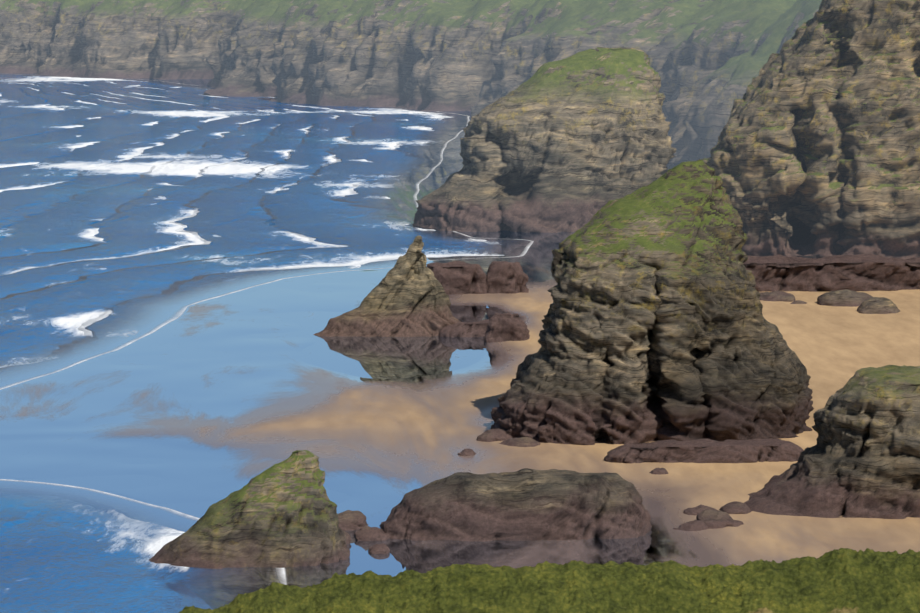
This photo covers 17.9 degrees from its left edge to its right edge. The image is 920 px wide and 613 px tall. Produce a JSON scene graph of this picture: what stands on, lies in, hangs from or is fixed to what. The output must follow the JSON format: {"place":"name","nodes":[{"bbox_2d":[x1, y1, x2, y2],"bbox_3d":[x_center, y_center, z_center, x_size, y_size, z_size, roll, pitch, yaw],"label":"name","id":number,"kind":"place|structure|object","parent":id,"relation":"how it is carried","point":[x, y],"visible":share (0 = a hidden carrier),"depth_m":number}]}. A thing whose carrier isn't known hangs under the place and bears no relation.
{"place":"outdoors","nodes":[
{"label":"outdoors","id":0,"kind":"place"},
{"bbox_2d":[0,73,552,612],"bbox_3d":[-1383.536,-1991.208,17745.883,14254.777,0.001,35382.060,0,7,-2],"label":"sea water","id":1,"kind":"structure","parent":0,"point":[132,211],"depth_m":809.78},
{"bbox_2d":[0,0,821,169],"bbox_3d":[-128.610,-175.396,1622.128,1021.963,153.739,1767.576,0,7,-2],"label":"coast hill","id":2,"kind":"structure","parent":0,"point":[708,59],"depth_m":1615.68},
{"bbox_2d":[0,197,919,578],"bbox_3d":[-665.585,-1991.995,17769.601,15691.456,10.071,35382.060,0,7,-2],"label":"beach sand","id":3,"kind":"structure","parent":0,"point":[380,447],"depth_m":491.35},
{"bbox_2d":[149,450,349,568],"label":"sea stack","id":4,"kind":"object","parent":3,"relation":"on","point":[282,514],"visible":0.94,"depth_m":379.52},
{"bbox_2d":[313,235,460,336],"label":"sea stack","id":5,"kind":"object","parent":3,"relation":"on","point":[407,296],"visible":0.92,"depth_m":613.92},
{"bbox_2d":[426,261,487,294],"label":"rock","id":6,"kind":"object","parent":3,"relation":"on","point":[457,277],"visible":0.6,"depth_m":689.68},
{"bbox_2d":[438,319,488,336],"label":"ridge rock","id":7,"kind":"object","parent":3,"relation":"on","point":[469,329],"visible":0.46,"depth_m":612.05},
{"bbox_2d":[484,313,529,341],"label":"rock","id":8,"kind":"object","parent":3,"relation":"on","point":[503,327],"visible":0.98,"depth_m":602.01},
{"bbox_2d":[486,261,528,293],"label":"rock","id":9,"kind":"object","parent":3,"relation":"on","point":[505,277],"visible":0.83,"depth_m":690.88},
{"bbox_2d":[379,468,651,541],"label":"rock","id":10,"kind":"object","parent":3,"relation":"on","point":[526,504],"visible":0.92,"depth_m":394.97},
{"bbox_2d":[338,289,899,553],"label":"rocks","id":11,"kind":"object","parent":3,"relation":"on","point":[707,517],"visible":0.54,"depth_m":443.74},
{"bbox_2d":[490,159,813,444],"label":"sea stack","id":12,"kind":"object","parent":3,"relation":"on","point":[657,326],"visible":1,"depth_m":473.64},
{"bbox_2d":[604,438,803,462],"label":"rock slab","id":13,"kind":"object","parent":3,"relation":"on","point":[706,450],"visible":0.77,"depth_m":453.80},
{"bbox_2d":[743,254,919,291],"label":"base rock","id":14,"kind":"object","parent":3,"relation":"on","point":[856,272],"visible":0.62,"depth_m":690.41},
{"bbox_2d":[744,365,919,518],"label":"rock outcrop","id":15,"kind":"object","parent":3,"relation":"on","point":[860,458],"visible":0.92,"depth_m":410.30},
{"bbox_2d":[412,47,675,232],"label":"headland rock","id":16,"kind":"object","parent":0,"point":[576,142],"visible":0.83,"depth_m":860.27},
{"bbox_2d":[179,548,919,612],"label":"grass","id":17,"kind":"structure","parent":0,"point":[848,580],"depth_m":207.95},
{"bbox_2d":[700,0,919,259],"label":"cliff rock","id":18,"kind":"object","parent":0,"point":[815,152],"visible":0.75,"depth_m":740.37}
]}

